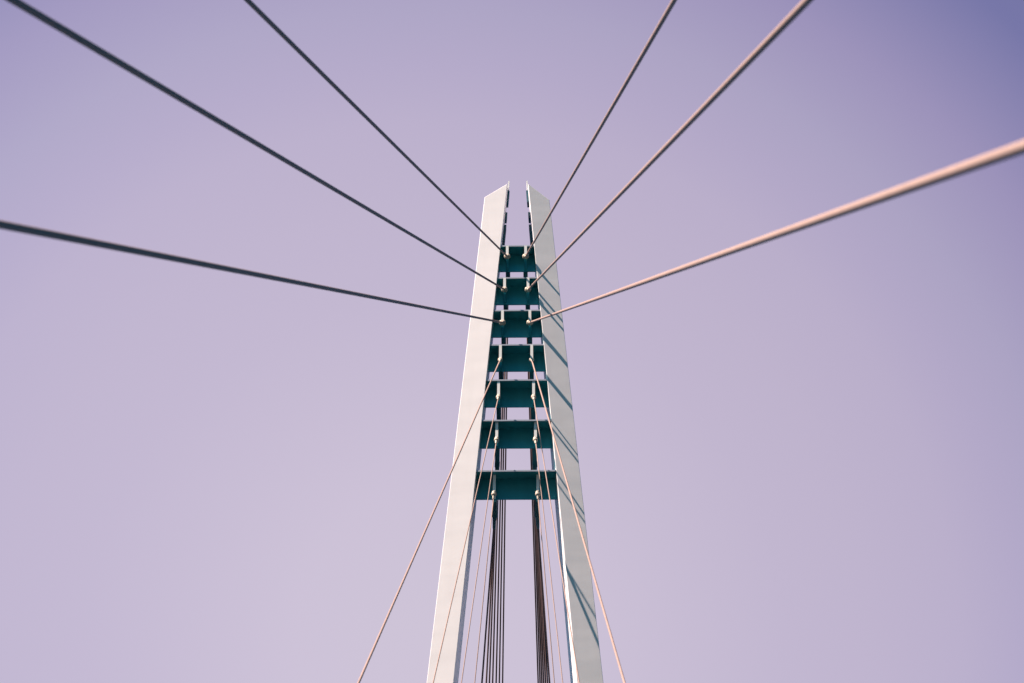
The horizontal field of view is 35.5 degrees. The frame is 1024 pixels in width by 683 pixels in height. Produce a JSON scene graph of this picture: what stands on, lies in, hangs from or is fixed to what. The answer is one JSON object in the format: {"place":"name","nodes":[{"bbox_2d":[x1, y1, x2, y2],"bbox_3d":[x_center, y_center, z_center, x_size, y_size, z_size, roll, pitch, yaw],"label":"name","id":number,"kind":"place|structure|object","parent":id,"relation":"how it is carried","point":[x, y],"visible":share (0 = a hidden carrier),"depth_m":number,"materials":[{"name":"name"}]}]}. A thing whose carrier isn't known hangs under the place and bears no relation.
{"place":"outdoors","nodes":[
{"label":"outdoors","id":0,"kind":"place"},
{"bbox_2d":[0,0,1023,682],"label":"sky","id":1,"kind":"structure","parent":0,"point":[801,453],"materials":[{"name":"purple"}]},
{"bbox_3d":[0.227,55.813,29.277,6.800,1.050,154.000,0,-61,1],"label":"bridge deck","id":2,"kind":"structure","parent":0,"visible":0},
{"bbox_2d":[474,491,495,682],"bbox_3d":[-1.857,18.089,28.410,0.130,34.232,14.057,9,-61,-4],"label":"stay cable","id":3,"kind":"object","parent":2,"relation":"attached to","point":[493,493],"visible":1,"depth_m":38.41,"materials":[{"name":"brown metal"}]},
{"bbox_2d":[535,490,554,682],"bbox_3d":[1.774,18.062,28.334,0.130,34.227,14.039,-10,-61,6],"label":"stay cable","id":4,"kind":"object","parent":2,"relation":"attached to","point":[537,493],"visible":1,"depth_m":38.36,"materials":[{"name":"brown metal"}]},
{"label":"water","id":5,"kind":"structure","parent":0,"visible":0},
{"bbox_2d":[427,181,602,682],"bbox_3d":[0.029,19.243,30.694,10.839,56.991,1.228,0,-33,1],"label":"bridge pylon","id":6,"kind":"object","parent":5,"relation":"in","point":[484,353],"visible":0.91,"depth_m":41.21,"materials":[{"name":"white paint"}]},
{"bbox_2d":[0,220,505,324],"bbox_3d":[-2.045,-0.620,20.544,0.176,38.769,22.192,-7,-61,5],"label":"stay cable","id":7,"kind":"object","parent":6,"relation":"attached to","point":[24,229],"visible":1,"depth_m":12.93,"materials":[{"name":"grey metal"}]},
{"bbox_2d":[5,0,507,291],"bbox_3d":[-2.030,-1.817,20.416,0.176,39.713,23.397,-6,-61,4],"label":"stay cable","id":8,"kind":"object","parent":6,"relation":"attached to","point":[56,25],"visible":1,"depth_m":13.07,"materials":[{"name":"grey metal"}]},
{"bbox_2d":[244,0,509,258],"bbox_3d":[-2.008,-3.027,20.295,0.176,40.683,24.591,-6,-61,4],"label":"stay cable","id":9,"kind":"object","parent":6,"relation":"attached to","point":[280,32],"visible":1,"depth_m":19.81,"materials":[{"name":"grey metal"}]},
{"bbox_2d":[357,357,502,682],"bbox_3d":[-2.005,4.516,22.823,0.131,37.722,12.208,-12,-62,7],"label":"stay cable","id":10,"kind":"object","parent":6,"relation":"attached to","point":[500,359],"visible":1,"depth_m":27.68,"materials":[{"name":"brown metal"}]},
{"bbox_2d":[433,394,500,682],"bbox_3d":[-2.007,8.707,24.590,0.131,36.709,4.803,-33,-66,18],"label":"stay cable","id":11,"kind":"object","parent":6,"relation":"attached to","point":[498,396],"visible":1,"depth_m":34.60,"materials":[{"name":"brown metal"}]},
{"bbox_2d":[461,437,498,682],"bbox_3d":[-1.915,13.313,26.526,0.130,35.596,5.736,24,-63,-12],"label":"stay cable","id":12,"kind":"object","parent":6,"relation":"attached to","point":[496,439],"visible":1,"depth_m":37.45,"materials":[{"name":"brown metal"}]},
{"bbox_2d":[481,511,497,682],"bbox_3d":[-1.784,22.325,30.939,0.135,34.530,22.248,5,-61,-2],"label":"stay cable","id":13,"kind":"object","parent":6,"relation":"attached to","point":[494,517],"visible":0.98,"depth_m":39.57,"materials":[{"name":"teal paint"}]},
{"bbox_2d":[485,465,499,682],"bbox_3d":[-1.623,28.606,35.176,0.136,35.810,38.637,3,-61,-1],"label":"stay cable","id":14,"kind":"object","parent":6,"relation":"attached to","point":[497,467],"visible":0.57,"depth_m":40.44,"materials":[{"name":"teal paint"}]},
{"bbox_2d":[489,525,495,682],"bbox_3d":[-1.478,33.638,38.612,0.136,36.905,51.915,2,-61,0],"label":"stay cable","id":15,"kind":"object","parent":6,"relation":"attached to","point":[492,608],"visible":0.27,"depth_m":41.47,"materials":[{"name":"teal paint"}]},
{"bbox_2d":[492,467,499,682],"bbox_3d":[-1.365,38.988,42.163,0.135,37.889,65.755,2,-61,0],"label":"stay cable","id":16,"kind":"object","parent":6,"relation":"attached to","point":[495,593],"visible":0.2,"depth_m":42.53,"materials":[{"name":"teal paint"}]},
{"bbox_2d":[495,372,503,682],"bbox_3d":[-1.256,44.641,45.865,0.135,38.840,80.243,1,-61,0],"label":"stay cable","id":17,"kind":"object","parent":6,"relation":"attached to","point":[498,563],"visible":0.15,"depth_m":43.53,"materials":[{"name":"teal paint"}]},
{"bbox_2d":[499,372,505,682],"bbox_3d":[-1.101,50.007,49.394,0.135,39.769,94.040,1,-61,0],"label":"stay cable","id":18,"kind":"object","parent":6,"relation":"attached to","point":[501,558],"visible":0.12,"depth_m":44.53,"materials":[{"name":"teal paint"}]},
{"bbox_2d":[502,305,508,682],"bbox_3d":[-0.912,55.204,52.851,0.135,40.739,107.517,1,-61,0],"label":"stay cable","id":19,"kind":"object","parent":6,"relation":"attached to","point":[504,554],"visible":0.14,"depth_m":45.55,"materials":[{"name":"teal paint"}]},
{"bbox_2d":[525,305,538,682],"bbox_3d":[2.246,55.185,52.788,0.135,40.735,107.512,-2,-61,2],"label":"stay cable","id":20,"kind":"object","parent":6,"relation":"attached to","point":[534,560],"visible":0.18,"depth_m":45.54,"materials":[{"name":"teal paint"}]},
{"bbox_2d":[530,408,540,682],"bbox_3d":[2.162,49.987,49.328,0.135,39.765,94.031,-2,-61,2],"label":"stay cable","id":21,"kind":"object","parent":6,"relation":"attached to","point":[536,586],"visible":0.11,"depth_m":44.57,"materials":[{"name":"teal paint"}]},
{"bbox_2d":[535,519,542,682],"bbox_3d":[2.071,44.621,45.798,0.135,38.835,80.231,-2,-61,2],"label":"stay cable","id":22,"kind":"object","parent":6,"relation":"attached to","point":[538,606],"visible":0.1,"depth_m":43.58,"materials":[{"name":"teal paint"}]},
{"bbox_2d":[532,465,547,682],"bbox_3d":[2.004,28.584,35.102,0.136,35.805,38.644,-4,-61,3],"label":"stay cable","id":23,"kind":"object","parent":6,"relation":"attached to","point":[534,467],"visible":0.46,"depth_m":40.28,"materials":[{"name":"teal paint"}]},
{"bbox_2d":[537,531,543,682],"bbox_3d":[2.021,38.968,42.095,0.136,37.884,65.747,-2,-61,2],"label":"stay cable","id":24,"kind":"object","parent":6,"relation":"attached to","point":[540,614],"visible":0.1,"depth_m":42.50,"materials":[{"name":"teal paint"}]},
{"bbox_2d":[534,511,549,682],"bbox_3d":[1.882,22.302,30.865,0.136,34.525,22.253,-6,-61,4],"label":"stay cable","id":25,"kind":"object","parent":6,"relation":"attached to","point":[537,518],"visible":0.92,"depth_m":39.52,"materials":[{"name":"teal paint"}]},
{"bbox_2d":[538,544,545,682],"bbox_3d":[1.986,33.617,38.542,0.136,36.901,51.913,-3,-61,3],"label":"stay cable","id":26,"kind":"object","parent":6,"relation":"attached to","point":[542,627],"visible":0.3,"depth_m":41.38,"materials":[{"name":"teal paint"}]},
{"bbox_2d":[533,437,562,682],"bbox_3d":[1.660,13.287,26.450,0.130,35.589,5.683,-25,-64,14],"label":"stay cable","id":27,"kind":"object","parent":6,"relation":"attached to","point":[535,439],"visible":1,"depth_m":37.35,"materials":[{"name":"grey metal"}]},
{"bbox_2d":[531,394,579,682],"bbox_3d":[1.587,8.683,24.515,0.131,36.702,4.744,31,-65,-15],"label":"stay cable","id":28,"kind":"object","parent":6,"relation":"attached to","point":[533,396],"visible":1,"depth_m":34.55,"materials":[{"name":"grey metal"}]},
{"bbox_2d":[529,357,625,682],"bbox_3d":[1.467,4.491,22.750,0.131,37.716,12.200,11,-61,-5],"label":"stay cable","id":29,"kind":"object","parent":6,"relation":"attached to","point":[531,359],"visible":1,"depth_m":27.54,"materials":[{"name":"grey metal"}]},
{"bbox_2d":[522,0,676,258],"bbox_3d":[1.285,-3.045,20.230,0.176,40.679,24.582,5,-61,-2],"label":"stay cable","id":30,"kind":"object","parent":6,"relation":"attached to","point":[644,51],"visible":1,"depth_m":20.23,"materials":[{"name":"grey metal"}]},
{"bbox_2d":[525,0,812,291],"bbox_3d":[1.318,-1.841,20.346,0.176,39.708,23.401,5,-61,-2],"label":"stay cable","id":31,"kind":"object","parent":6,"relation":"attached to","point":[788,20],"visible":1,"depth_m":13.24,"materials":[{"name":"grey metal"}]},
{"bbox_2d":[527,140,1023,324],"bbox_3d":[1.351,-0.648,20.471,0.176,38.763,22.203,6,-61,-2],"label":"stay cable","id":32,"kind":"object","parent":6,"relation":"attached to","point":[988,159],"visible":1,"depth_m":8.55,"materials":[{"name":"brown metal"}]}
]}

